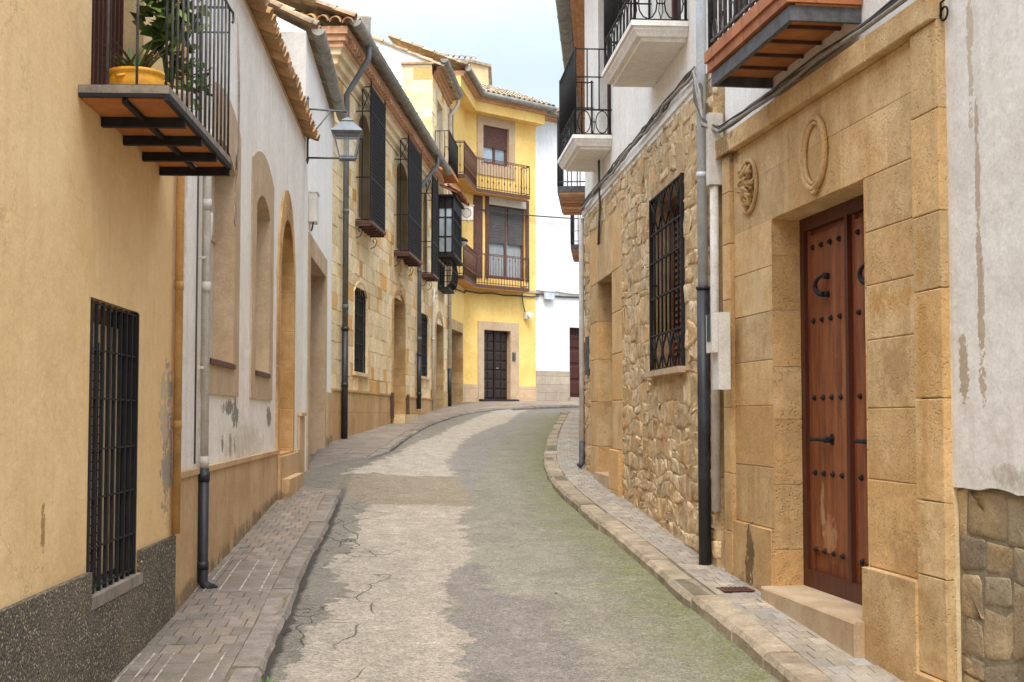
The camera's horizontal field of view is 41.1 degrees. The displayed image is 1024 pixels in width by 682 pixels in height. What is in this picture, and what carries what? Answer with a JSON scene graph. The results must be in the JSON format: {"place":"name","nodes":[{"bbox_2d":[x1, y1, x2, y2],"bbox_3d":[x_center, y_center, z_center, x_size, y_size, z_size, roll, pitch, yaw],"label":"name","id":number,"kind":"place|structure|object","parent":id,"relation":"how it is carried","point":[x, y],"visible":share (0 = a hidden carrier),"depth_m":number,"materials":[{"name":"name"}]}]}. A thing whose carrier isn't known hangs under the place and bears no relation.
{"place":"outdoors","nodes":[
{"label":"outdoors","id":0,"kind":"place"},
{"bbox_2d":[112,401,578,681],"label":"paving","id":1,"kind":"structure","parent":0,"point":[252,563],"depth_m":8.58,"materials":[{"name":"grey stone"}]},
{"bbox_2d":[322,0,563,114],"label":"sky","id":2,"kind":"structure","parent":0,"point":[520,39],"materials":[{"name":"white"}]},
{"bbox_2d":[262,408,779,681],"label":"road","id":3,"kind":"structure","parent":0,"point":[473,547],"depth_m":9.01,"materials":[{"name":"concrete"}]},
{"bbox_2d":[260,676,275,681],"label":"weed","id":4,"kind":"object","parent":3,"relation":"on","point":[262,680],"visible":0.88,"depth_m":6.48,"materials":[{"name":"green plant"}]},
{"bbox_2d":[228,404,578,681],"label":"kerb","id":5,"kind":"structure","parent":3,"relation":"on","point":[250,663],"depth_m":8.65,"materials":[{"name":"stone"}]},
{"bbox_2d":[543,410,833,681],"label":"kerb","id":6,"kind":"structure","parent":3,"relation":"on","point":[757,643],"depth_m":8.33,"materials":[{"name":"stone"}]},
{"bbox_2d":[546,413,795,653],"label":"pavement","id":7,"kind":"structure","parent":0,"point":[693,588],"depth_m":9.02,"materials":[{"name":"grey stone"}]},
{"bbox_2d":[557,410,903,681],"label":"paving","id":8,"kind":"structure","parent":0,"point":[833,662],"depth_m":8.91,"materials":[{"name":"grey stone"}]},
{"bbox_2d":[716,586,755,591],"bbox_3d":[1.399,1.550,8.543,0.200,0.011,0.180,0,-3,-8],"label":"drain cover","id":9,"kind":"object","parent":8,"relation":"on","point":[734,589],"visible":1,"depth_m":8.51,"materials":[{"name":"brown metal"}]},
{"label":"ground","id":10,"kind":"structure","parent":0,"visible":0},
{"bbox_2d":[0,0,234,681],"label":"town house","id":11,"kind":"structure","parent":10,"relation":"on","point":[96,167],"depth_m":5.99,"materials":[{"name":"paint"}]},
{"bbox_2d":[91,0,123,84],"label":"balcony door","id":12,"kind":"structure","parent":11,"relation":"in","point":[99,7],"depth_m":6.72,"materials":[{"name":"brown wood"}]},
{"bbox_2d":[86,299,139,593],"bbox_3d":[-1.989,0.502,6.495,0.207,1.350,0.942,0,-3,-3],"label":"window","id":13,"kind":"structure","parent":11,"relation":"in","point":[114,337],"depth_m":6.57,"materials":[{"name":"black metal"}]},
{"bbox_2d":[97,35,169,85],"bbox_3d":[-1.719,-1.237,6.214,0.338,0.310,0.472,1,-3,-15],"label":"potted plant","id":14,"kind":"object","parent":11,"relation":"on","point":[124,72],"visible":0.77,"depth_m":6.11,"materials":[{"name":"green plant"}]},
{"bbox_2d":[129,0,213,110],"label":"potted plant","id":15,"kind":"object","parent":11,"relation":"on","point":[155,30],"visible":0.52,"depth_m":6.82,"materials":[{"name":"green plant"}]},
{"bbox_2d":[234,15,239,226],"bbox_3d":[-1.512,-1.218,7.500,0.021,1.184,0.131,0,-3,-3],"label":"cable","id":16,"kind":"object","parent":11,"relation":"hanging from","point":[237,159],"visible":1,"depth_m":7.53,"materials":[{"name":"black rubber"}]},
{"bbox_2d":[171,0,319,612],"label":"town house","id":17,"kind":"structure","parent":10,"relation":"on","point":[243,444],"depth_m":10.94,"materials":[{"name":"paint"}]},
{"bbox_2d":[268,0,346,471],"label":"town house","id":18,"kind":"structure","parent":10,"relation":"on","point":[305,39],"depth_m":18.71,"materials":[{"name":"white paint"}]},
{"bbox_2d":[306,96,363,163],"bbox_3d":[-2.156,-2.562,16.608,0.688,0.840,0.378,0,-3,-4],"label":"street lantern","id":19,"kind":"object","parent":18,"relation":"attached to","point":[347,127],"visible":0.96,"depth_m":16.54,"materials":[{"name":"grey metal"}]},
{"bbox_2d":[276,0,451,440],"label":"stone house","id":20,"kind":"structure","parent":10,"relation":"on","point":[385,184],"depth_m":24.81,"materials":[{"name":"beige stone"}]},
{"bbox_2d":[352,288,370,377],"bbox_3d":[-2.720,-0.211,23.804,0.260,1.653,1.515,0,-3,4],"label":"window","id":21,"kind":"structure","parent":20,"relation":"in","point":[360,302],"depth_m":23.97,"materials":[{"name":"black glass"}]},
{"bbox_2d":[357,13,371,34],"bbox_3d":[-2.988,-5.679,27.388,0.330,1.750,0.330,0,-3,0],"label":"chimney flue","id":22,"kind":"object","parent":20,"relation":"on","point":[366,18],"visible":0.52,"depth_m":27.30,"materials":[{"name":"white paint"}]},
{"bbox_2d":[355,79,385,248],"bbox_3d":[-2.637,-3.092,24.120,0.600,2.777,1.562,0,-3,4],"label":"window","id":23,"kind":"structure","parent":20,"relation":"in","point":[371,156],"depth_m":24.17,"materials":[{"name":"metal"}]},
{"bbox_2d":[394,132,421,275],"bbox_3d":[-2.327,-2.838,28.733,0.630,2.777,2.026,0,-3,4],"label":"window","id":24,"kind":"structure","parent":20,"relation":"in","point":[408,187],"depth_m":28.85,"materials":[{"name":"metal"}]},
{"bbox_2d":[421,313,430,379],"bbox_3d":[-2.160,0.069,32.462,0.260,1.684,1.702,0,-3,4],"label":"window","id":25,"kind":"structure","parent":20,"relation":"in","point":[424,319],"depth_m":32.65,"materials":[{"name":"black glass"}]},
{"bbox_2d":[422,175,438,289],"bbox_3d":[-2.101,-2.631,32.497,0.600,2.777,1.089,0,-3,4],"label":"window","id":26,"kind":"structure","parent":20,"relation":"in","point":[432,276],"depth_m":32.52,"materials":[{"name":"metal"}]},
{"bbox_2d":[371,34,469,410],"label":"stone house","id":27,"kind":"structure","parent":10,"relation":"on","point":[432,89],"depth_m":35.23,"materials":[{"name":"stone"}]},
{"bbox_2d":[436,91,442,154],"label":"window","id":28,"kind":"structure","parent":27,"relation":"in","point":[439,105],"depth_m":36.22,"materials":[{"name":"white plastic"}]},
{"bbox_2d":[439,261,443,286],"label":"window","id":29,"kind":"structure","parent":27,"relation":"in","point":[441,267],"depth_m":35.85,"materials":[{"name":"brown wood"}]},
{"bbox_2d":[438,183,469,293],"bbox_3d":[-1.534,-2.649,36.231,0.644,2.749,2.465,0,-3,4],"label":"bay window","id":30,"kind":"structure","parent":27,"relation":"in","point":[450,207],"depth_m":35.23,"materials":[{"name":"black metal"}]},
{"bbox_2d":[462,237,467,246],"bbox_3d":[-1.476,-2.750,37.538,0.549,0.315,0.340,0,-3,4],"label":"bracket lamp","id":31,"kind":"object","parent":27,"relation":"attached to","point":[464,241],"visible":0.59,"depth_m":37.43,"materials":[{"name":"black metal"}]},
{"bbox_2d":[387,34,556,403],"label":"town house","id":32,"kind":"structure","parent":10,"relation":"on","point":[493,358],"depth_m":41.56,"materials":[{"name":"yellow paint"}]},
{"bbox_2d":[448,104,453,137],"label":"window","id":33,"kind":"structure","parent":32,"relation":"in","point":[451,107],"depth_m":38.63,"materials":[{"name":"stone"}]},
{"bbox_2d":[443,53,491,93],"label":"attic","id":34,"kind":"object","parent":32,"relation":"on","point":[482,72],"visible":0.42,"depth_m":43.85,"materials":[{"name":"paint"}]},
{"bbox_2d":[462,205,473,222],"bbox_3d":[-1.325,-3.690,39.616,0.440,0.480,0.370,0,-3,-6],"label":"air conditioner","id":35,"kind":"object","parent":32,"relation":"attached to","point":[467,213],"visible":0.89,"depth_m":39.48,"materials":[{"name":"white plastic"}]},
{"bbox_2d":[483,125,506,166],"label":"window","id":36,"kind":"structure","parent":32,"relation":"in","point":[494,139],"depth_m":41.84,"materials":[{"name":"brown metal"}]},
{"bbox_2d":[456,289,538,296],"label":"cable","id":37,"kind":"object","parent":32,"relation":"attached to","point":[495,293],"visible":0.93,"depth_m":41.39,"materials":[{"name":"black rubber"}]},
{"bbox_2d":[479,330,518,401],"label":"door","id":38,"kind":"structure","parent":32,"relation":"in","point":[495,342],"depth_m":41.56,"materials":[{"name":"brown wood"}]},
{"bbox_2d":[485,196,528,281],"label":"balcony door","id":39,"kind":"structure","parent":32,"relation":"in","point":[504,233],"depth_m":42.02,"materials":[{"name":"grey metal"}]},
{"bbox_2d":[522,293,533,318],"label":"flood lamp","id":40,"kind":"object","parent":32,"relation":"attached to","point":[527,315],"visible":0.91,"depth_m":42.24,"materials":[{"name":"white plastic"}]},
{"bbox_2d":[478,209,578,218],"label":"cable","id":41,"kind":"object","parent":32,"relation":"attached to","point":[526,214],"visible":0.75,"depth_m":42.43,"materials":[{"name":"black rubber"}]},
{"bbox_2d":[536,107,584,400],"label":"town house","id":42,"kind":"structure","parent":10,"relation":"on","point":[557,344],"depth_m":43.33,"materials":[{"name":"white paint"}]},
{"bbox_2d":[536,293,578,297],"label":"cable","id":43,"kind":"object","parent":42,"relation":"attached to","point":[560,296],"visible":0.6,"depth_m":43.48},
{"bbox_2d":[544,291,554,299],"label":"junction box","id":44,"kind":"object","parent":43,"relation":"attached to","point":[549,295],"visible":1,"depth_m":42.94,"materials":[{"name":"white plastic"}]},
{"bbox_2d":[536,290,584,295],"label":"cable","id":45,"kind":"object","parent":42,"relation":"attached to","point":[561,292],"visible":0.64,"depth_m":43.55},
{"bbox_2d":[570,328,584,396],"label":"door","id":46,"kind":"structure","parent":42,"relation":"in","point":[574,332],"depth_m":43.92,"materials":[{"name":"red wood"}]},
{"bbox_2d":[555,0,584,261],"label":"town house","id":47,"kind":"structure","parent":10,"relation":"on","point":[571,17],"depth_m":21.62,"materials":[{"name":"white paint"}]},
{"bbox_2d":[557,0,724,567],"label":"stone house","id":48,"kind":"structure","parent":10,"relation":"on","point":[645,374],"depth_m":11.88,"materials":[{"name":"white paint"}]},
{"bbox_2d":[607,40,609,132],"bbox_3d":[1.143,-3.128,15.054,0.062,1.900,0.903,0,-3,-4],"label":"balcony door","id":49,"kind":"structure","parent":48,"relation":"in","point":[607,40],"depth_m":15.44,"materials":[{"name":"brown glass"}]},
{"bbox_2d":[644,173,685,377],"bbox_3d":[1.353,-0.492,11.221,0.285,1.545,1.491,0,-3,-4],"label":"window","id":50,"kind":"structure","parent":48,"relation":"in","point":[676,253],"depth_m":11.28,"materials":[{"name":"black metal"}]},
{"bbox_2d":[671,0,680,18],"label":"balcony door","id":51,"kind":"structure","parent":48,"relation":"in","point":[676,4],"depth_m":11.60,"materials":[{"name":"brown wood"}]},
{"bbox_2d":[581,67,804,206],"bbox_3d":[1.226,-1.626,11.389,0.258,0.603,10.352,0,-3,-6],"label":"cable","id":52,"kind":"object","parent":48,"relation":"on","point":[698,112],"visible":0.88,"depth_m":9.65,"materials":[{"name":"black rubber"}]},
{"bbox_2d":[581,23,866,210],"bbox_3d":[1.234,-1.604,11.389,0.244,0.597,10.352,0,-3,-6],"label":"cable","id":53,"kind":"object","parent":48,"relation":"attached to","point":[816,64],"visible":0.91,"depth_m":8.97,"materials":[{"name":"black rubber"}]},
{"bbox_2d":[589,17,869,195],"bbox_3d":[1.243,-1.639,11.392,0.252,0.621,10.352,0,-3,-6],"label":"cable","id":54,"kind":"object","parent":48,"relation":"attached to","point":[759,98],"visible":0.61,"depth_m":9.56,"materials":[{"name":"black rubber"}]},
{"bbox_2d":[580,0,892,206],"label":"cable","id":55,"kind":"object","parent":48,"relation":"attached to","point":[805,63],"visible":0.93,"depth_m":8.40,"materials":[{"name":"black rubber"}]},
{"bbox_2d":[580,0,894,205],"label":"cable","id":56,"kind":"object","parent":48,"relation":"on","point":[871,18],"visible":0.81,"depth_m":9.52,"materials":[{"name":"black rubber"}]},
{"bbox_2d":[584,0,897,203],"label":"cable","id":57,"kind":"object","parent":48,"relation":"attached to","point":[792,76],"visible":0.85,"depth_m":8.46,"materials":[{"name":"black rubber"}]},
{"bbox_2d":[579,0,906,210],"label":"cable","id":58,"kind":"object","parent":48,"relation":"attached to","point":[890,9],"visible":1,"depth_m":8.61,"materials":[{"name":"grey rubber"}]},
{"bbox_2d":[593,0,907,196],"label":"cable","id":59,"kind":"object","parent":48,"relation":"attached to","point":[666,107],"visible":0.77,"depth_m":11.14,"materials":[{"name":"black rubber"}]},
{"bbox_2d":[704,0,961,681],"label":"stone house","id":60,"kind":"structure","parent":10,"relation":"on","point":[829,174],"depth_m":7.52,"materials":[{"name":"beige stone"}]},
{"bbox_2d":[706,312,730,389],"bbox_3d":[1.370,0.068,9.084,0.125,0.511,0.155,0,-3,-8],"label":"meter box","id":61,"kind":"object","parent":60,"relation":"attached to","point":[718,335],"visible":1,"depth_m":9.02,"materials":[{"name":"white plastic"}]},
{"bbox_2d":[707,314,710,341],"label":"meter window","id":62,"kind":"structure","parent":61,"relation":"in","point":[708,316],"depth_m":9.08,"materials":[{"name":"grey glass"}]},
{"bbox_2d":[807,219,848,578],"bbox_3d":[1.838,0.335,7.966,0.108,2.052,0.666,0,-3,-8],"label":"door","id":63,"kind":"structure","parent":60,"relation":"in","point":[825,245],"depth_m":7.97,"materials":[{"name":"brown wood"}]},
{"bbox_2d":[852,212,868,583],"bbox_3d":[1.930,0.298,7.292,0.108,2.052,0.599,0,-3,-8],"label":"door","id":64,"kind":"structure","parent":60,"relation":"in","point":[858,267],"depth_m":7.49,"materials":[{"name":"brown wood"}]},
{"bbox_2d":[939,0,1023,681],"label":"town house","id":65,"kind":"structure","parent":10,"relation":"on","point":[984,49],"depth_m":5.68,"materials":[{"name":"white paint"}]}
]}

